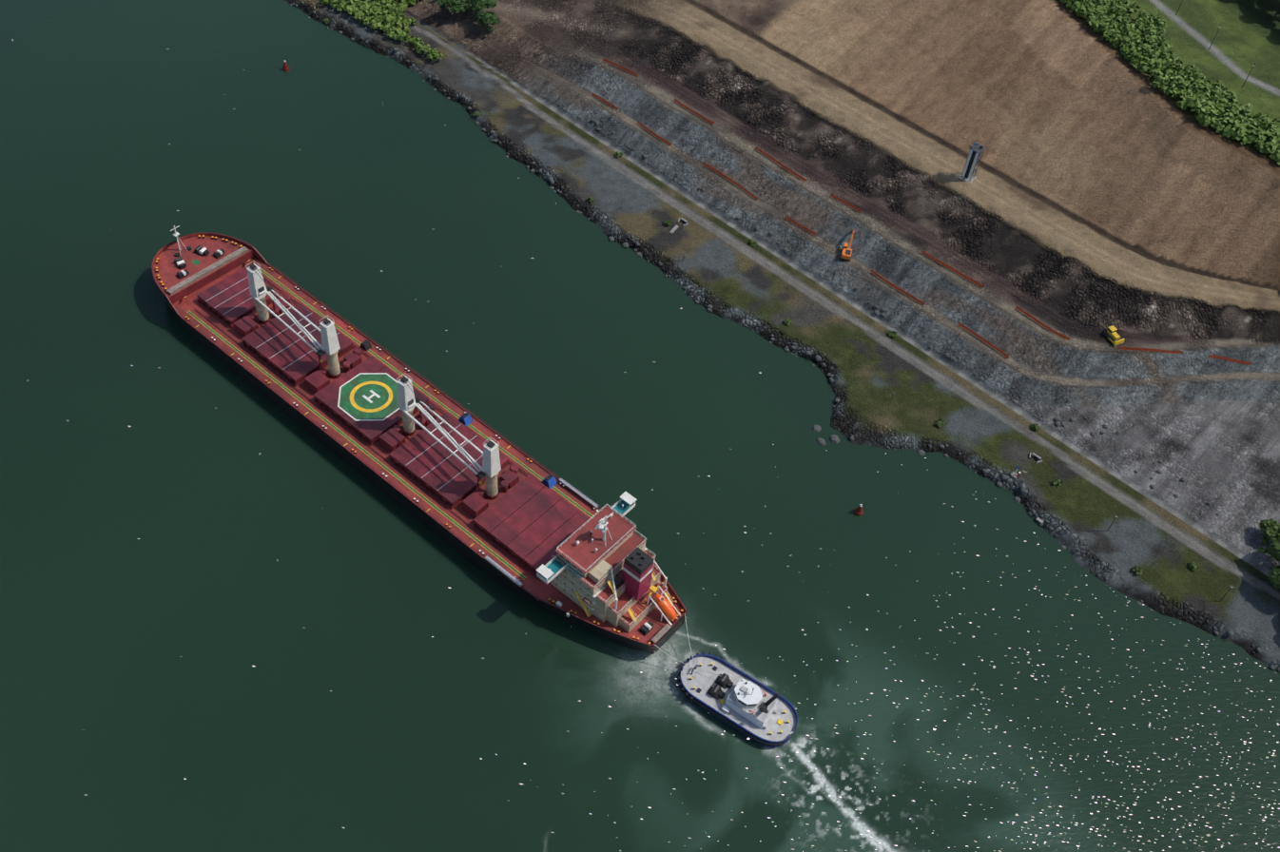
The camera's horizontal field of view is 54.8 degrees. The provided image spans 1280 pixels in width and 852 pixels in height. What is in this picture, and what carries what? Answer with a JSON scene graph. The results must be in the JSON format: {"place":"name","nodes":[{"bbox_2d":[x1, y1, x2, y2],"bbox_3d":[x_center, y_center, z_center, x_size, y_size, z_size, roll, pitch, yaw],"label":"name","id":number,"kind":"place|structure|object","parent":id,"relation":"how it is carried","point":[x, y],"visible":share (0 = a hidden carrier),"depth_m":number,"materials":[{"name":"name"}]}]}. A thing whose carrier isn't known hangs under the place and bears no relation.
{"place":"outdoors","nodes":[
{"label":"outdoors","id":0,"kind":"place"},
{"bbox_2d":[0,0,1032,851],"bbox_3d":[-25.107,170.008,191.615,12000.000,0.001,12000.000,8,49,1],"label":"water","id":1,"kind":"structure","parent":0,"point":[217,576],"depth_m":342.19,"materials":[{"name":"green liquid"}]},
{"bbox_2d":[282,59,289,71],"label":"buoy","id":2,"kind":"object","parent":1,"relation":"on","point":[285,67],"visible":0.96,"depth_m":438.17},
{"bbox_2d":[151,223,687,654],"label":"bulk carrier","id":3,"kind":"object","parent":1,"relation":"in","point":[482,495],"visible":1,"depth_m":320.15,"materials":[{"name":"red paint"}]},
{"bbox_2d":[677,651,797,747],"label":"tugboat","id":4,"kind":"object","parent":1,"relation":"on","point":[740,701],"visible":0.98,"depth_m":284.58,"materials":[{"name":"metal"}]},
{"bbox_2d":[654,614,695,667],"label":"tow lines","id":5,"kind":"object","parent":4,"relation":"attached to","point":[689,647],"visible":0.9,"depth_m":290.21,"materials":[{"name":"fabric"}]},
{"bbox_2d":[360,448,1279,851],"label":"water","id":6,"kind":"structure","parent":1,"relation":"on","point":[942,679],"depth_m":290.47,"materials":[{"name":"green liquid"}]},
{"bbox_2d":[853,504,863,516],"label":"buoy","id":7,"kind":"object","parent":1,"relation":"on","point":[859,511],"visible":0.94,"depth_m":327.32,"materials":[{"name":"red plastic"}]},
{"bbox_2d":[283,0,1279,672],"bbox_3d":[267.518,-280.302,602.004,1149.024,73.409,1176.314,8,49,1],"label":"terrain","id":8,"kind":"structure","parent":0,"point":[1097,196],"depth_m":386.83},
{"bbox_2d":[320,0,444,60],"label":"bushes","id":9,"kind":"object","parent":8,"relation":"on","point":[391,9],"visible":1,"depth_m":457.04,"materials":[{"name":"green plant"}]},
{"bbox_2d":[437,0,467,17],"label":"tree","id":10,"kind":"object","parent":8,"relation":"on","point":[457,6],"depth_m":455.73,"materials":[{"name":"green plant"}]},
{"bbox_2d":[465,0,497,12],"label":"tree","id":11,"kind":"object","parent":8,"relation":"on","point":[474,6],"visible":1,"depth_m":455.27,"materials":[{"name":"green plant"}]},
{"bbox_2d":[474,10,500,33],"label":"tree","id":12,"kind":"object","parent":8,"relation":"on","point":[488,17],"depth_m":451.97,"materials":[{"name":"green plant"}]},
{"bbox_2d":[669,217,688,232],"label":"culvert headwall","id":13,"kind":"object","parent":8,"relation":"on","point":[675,227],"visible":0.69,"depth_m":395.95,"materials":[{"name":"concrete"}]},
{"bbox_2d":[323,18,1199,575],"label":"bank shrubs","id":14,"kind":"object","parent":8,"relation":"on","point":[1192,566],"visible":0.98,"depth_m":369.17,"materials":[{"name":"green plant"}]},
{"bbox_2d":[290,1,1279,674],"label":"boulders","id":15,"kind":"object","parent":8,"relation":"on","point":[920,453],"visible":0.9,"depth_m":360.39,"materials":[{"name":"grey stone"}]},
{"bbox_2d":[839,227,854,261],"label":"orange excavator","id":16,"kind":"object","parent":8,"relation":"on","point":[846,253],"visible":1,"depth_m":383.53,"materials":[{"name":"paint"}]},
{"bbox_2d":[591,58,1251,365],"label":"safety fence","id":17,"kind":"object","parent":8,"relation":"on","point":[922,252],"visible":0.96,"depth_m":379.19,"materials":[{"name":"plastic"}]},
{"bbox_2d":[958,139,987,183],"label":"range marker tower","id":18,"kind":"structure","parent":8,"relation":"on","point":[969,170],"depth_m":390.33,"materials":[{"name":"metal"}]},
{"bbox_2d":[1022,452,1042,472],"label":"culvert headwall","id":19,"kind":"object","parent":8,"relation":"on","point":[1036,456],"visible":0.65,"depth_m":342.35,"materials":[{"name":"concrete"}]},
{"bbox_2d":[1102,325,1124,346],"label":"bulldozer","id":20,"kind":"object","parent":8,"relation":"on","point":[1111,335],"visible":1,"depth_m":360.75,"materials":[{"name":"yellow metal"}]},
{"bbox_2d":[1061,0,1279,165],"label":"hedge","id":21,"kind":"object","parent":8,"relation":"on","point":[1152,49],"visible":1,"depth_m":394.38,"materials":[{"name":"green plant"}]},
{"bbox_2d":[1258,537,1279,589],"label":"tree","id":22,"kind":"object","parent":8,"relation":"on","point":[1273,552],"visible":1,"depth_m":316.46,"materials":[{"name":"green plant"}]},
{"bbox_2d":[1259,519,1279,544],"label":"tree","id":23,"kind":"object","parent":8,"relation":"on","point":[1270,529],"visible":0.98,"depth_m":325.65,"materials":[{"name":"green plant"}]},
{"bbox_2d":[1009,465,1020,478],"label":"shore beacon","id":24,"kind":"object","parent":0,"point":[1014,475],"visible":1,"depth_m":338.35,"materials":[{"name":"concrete"}]},
{"bbox_2d":[1271,0,1279,19],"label":"tree","id":25,"kind":"object","parent":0,"point":[1275,14],"depth_m":425.41,"materials":[{"name":"green plant"}]}
]}

